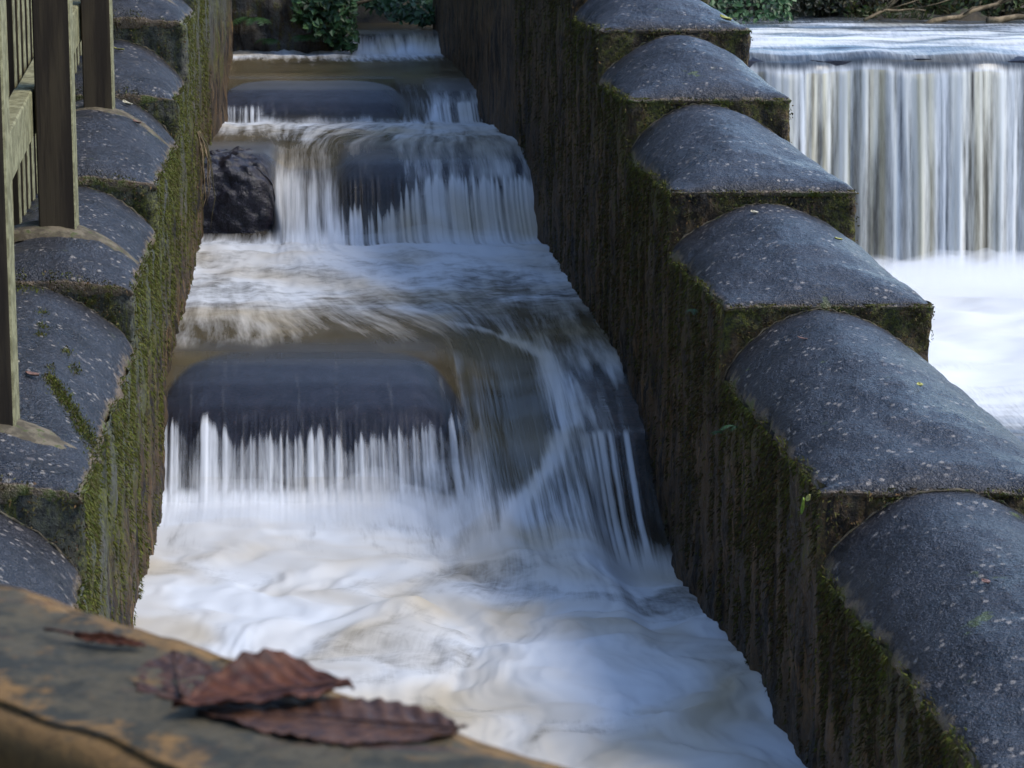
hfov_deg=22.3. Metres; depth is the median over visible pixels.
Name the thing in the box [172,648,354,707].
dead leaf
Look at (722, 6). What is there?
ivy
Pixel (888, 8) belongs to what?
fallen branch
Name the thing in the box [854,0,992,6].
bush
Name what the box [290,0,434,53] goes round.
ivy
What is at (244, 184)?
boulder
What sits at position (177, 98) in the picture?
moss
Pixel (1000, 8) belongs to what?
bush
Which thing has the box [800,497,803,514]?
leaf
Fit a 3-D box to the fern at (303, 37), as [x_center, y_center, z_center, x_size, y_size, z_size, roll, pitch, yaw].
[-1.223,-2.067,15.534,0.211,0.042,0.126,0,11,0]
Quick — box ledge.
[0,584,566,767]
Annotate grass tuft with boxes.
[197,131,214,235]
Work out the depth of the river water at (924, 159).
13.29 m
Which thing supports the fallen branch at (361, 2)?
on the ivy at (332, 17)
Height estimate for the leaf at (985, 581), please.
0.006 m
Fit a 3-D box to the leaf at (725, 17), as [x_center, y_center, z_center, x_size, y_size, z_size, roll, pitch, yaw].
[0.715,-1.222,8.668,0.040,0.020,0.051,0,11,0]
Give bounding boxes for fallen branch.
[356,0,373,5]
[863,0,947,21]
[924,0,1011,23]
[986,14,1023,22]
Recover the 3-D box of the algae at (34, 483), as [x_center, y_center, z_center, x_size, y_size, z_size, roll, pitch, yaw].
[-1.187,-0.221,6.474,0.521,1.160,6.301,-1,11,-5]
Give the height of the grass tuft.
0.406 m
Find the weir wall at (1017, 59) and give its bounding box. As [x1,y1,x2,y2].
[748,56,1023,67]
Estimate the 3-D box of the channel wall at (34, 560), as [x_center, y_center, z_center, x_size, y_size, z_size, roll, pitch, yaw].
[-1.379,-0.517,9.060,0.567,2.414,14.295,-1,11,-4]
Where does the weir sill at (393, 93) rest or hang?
on the ground at (376, 18)
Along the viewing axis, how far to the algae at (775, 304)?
6.98 m
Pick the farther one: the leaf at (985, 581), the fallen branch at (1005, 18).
the fallen branch at (1005, 18)
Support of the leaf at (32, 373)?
on the channel wall at (34, 560)
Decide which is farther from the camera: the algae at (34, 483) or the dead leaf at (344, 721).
the algae at (34, 483)
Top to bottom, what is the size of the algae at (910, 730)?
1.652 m
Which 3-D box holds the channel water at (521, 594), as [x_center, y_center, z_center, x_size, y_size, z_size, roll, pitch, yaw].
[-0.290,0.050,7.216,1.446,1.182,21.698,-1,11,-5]
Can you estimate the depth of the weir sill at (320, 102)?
13.11 m
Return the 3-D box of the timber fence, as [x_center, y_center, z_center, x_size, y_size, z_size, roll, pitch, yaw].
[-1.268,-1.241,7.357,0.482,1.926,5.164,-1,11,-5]
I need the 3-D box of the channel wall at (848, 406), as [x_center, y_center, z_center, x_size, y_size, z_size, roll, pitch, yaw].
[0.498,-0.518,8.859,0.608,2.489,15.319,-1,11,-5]
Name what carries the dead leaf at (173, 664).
on the ledge
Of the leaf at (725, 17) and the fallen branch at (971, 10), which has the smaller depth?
the leaf at (725, 17)
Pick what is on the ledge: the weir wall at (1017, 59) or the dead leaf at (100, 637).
the dead leaf at (100, 637)
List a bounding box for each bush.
[709,0,863,17]
[796,0,947,15]
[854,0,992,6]
[907,0,1023,16]
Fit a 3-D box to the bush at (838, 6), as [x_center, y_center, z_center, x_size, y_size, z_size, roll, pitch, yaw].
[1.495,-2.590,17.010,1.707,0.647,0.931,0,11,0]
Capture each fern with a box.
[233,17,271,25]
[255,38,279,44]
[292,34,323,41]
[719,425,736,431]
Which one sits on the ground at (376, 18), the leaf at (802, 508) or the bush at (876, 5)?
the bush at (876, 5)
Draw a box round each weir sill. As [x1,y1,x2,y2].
[165,358,455,501]
[227,86,399,358]
[335,147,531,444]
[343,36,438,146]
[424,87,477,147]
[567,372,645,522]
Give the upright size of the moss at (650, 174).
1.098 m
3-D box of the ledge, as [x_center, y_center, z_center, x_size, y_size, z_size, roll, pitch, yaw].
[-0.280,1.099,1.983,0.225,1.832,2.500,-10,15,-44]
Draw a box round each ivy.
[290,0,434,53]
[709,0,795,22]
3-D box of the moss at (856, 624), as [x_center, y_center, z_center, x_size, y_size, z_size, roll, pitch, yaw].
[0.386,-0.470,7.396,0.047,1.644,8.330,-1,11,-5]
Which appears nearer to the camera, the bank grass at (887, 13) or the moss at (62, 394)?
the moss at (62, 394)
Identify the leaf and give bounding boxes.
[25,371,38,375]
[44,627,145,646]
[132,649,219,699]
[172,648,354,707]
[196,697,466,745]
[720,14,731,20]
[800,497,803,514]
[981,578,990,583]
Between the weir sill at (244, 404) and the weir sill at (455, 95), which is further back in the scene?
the weir sill at (455, 95)
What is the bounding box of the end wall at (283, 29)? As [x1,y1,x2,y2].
[232,0,347,86]
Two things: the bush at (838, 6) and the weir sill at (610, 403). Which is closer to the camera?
the weir sill at (610, 403)
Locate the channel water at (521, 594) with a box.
[133,22,807,767]
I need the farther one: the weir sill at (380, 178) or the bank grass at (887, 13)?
the bank grass at (887, 13)
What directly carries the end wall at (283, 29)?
on the ground at (376, 18)
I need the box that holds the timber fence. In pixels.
[0,0,187,448]
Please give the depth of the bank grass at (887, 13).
16.66 m
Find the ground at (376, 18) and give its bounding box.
[286,0,1023,469]
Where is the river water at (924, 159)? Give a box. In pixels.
[732,14,1023,443]
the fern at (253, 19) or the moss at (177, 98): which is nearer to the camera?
the moss at (177, 98)
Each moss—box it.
[15,9,194,609]
[15,285,106,466]
[79,0,212,625]
[514,0,973,767]
[572,14,1023,759]
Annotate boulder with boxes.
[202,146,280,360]
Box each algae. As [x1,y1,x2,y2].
[0,9,187,584]
[514,0,946,767]
[571,0,1020,640]
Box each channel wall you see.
[0,0,233,626]
[432,0,1023,767]
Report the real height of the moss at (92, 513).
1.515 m
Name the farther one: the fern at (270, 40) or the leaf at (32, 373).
the fern at (270, 40)
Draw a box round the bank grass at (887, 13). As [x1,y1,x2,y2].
[714,0,1023,20]
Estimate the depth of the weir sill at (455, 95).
13.17 m
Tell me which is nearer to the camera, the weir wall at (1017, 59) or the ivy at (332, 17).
the weir wall at (1017, 59)
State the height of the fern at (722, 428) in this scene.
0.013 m

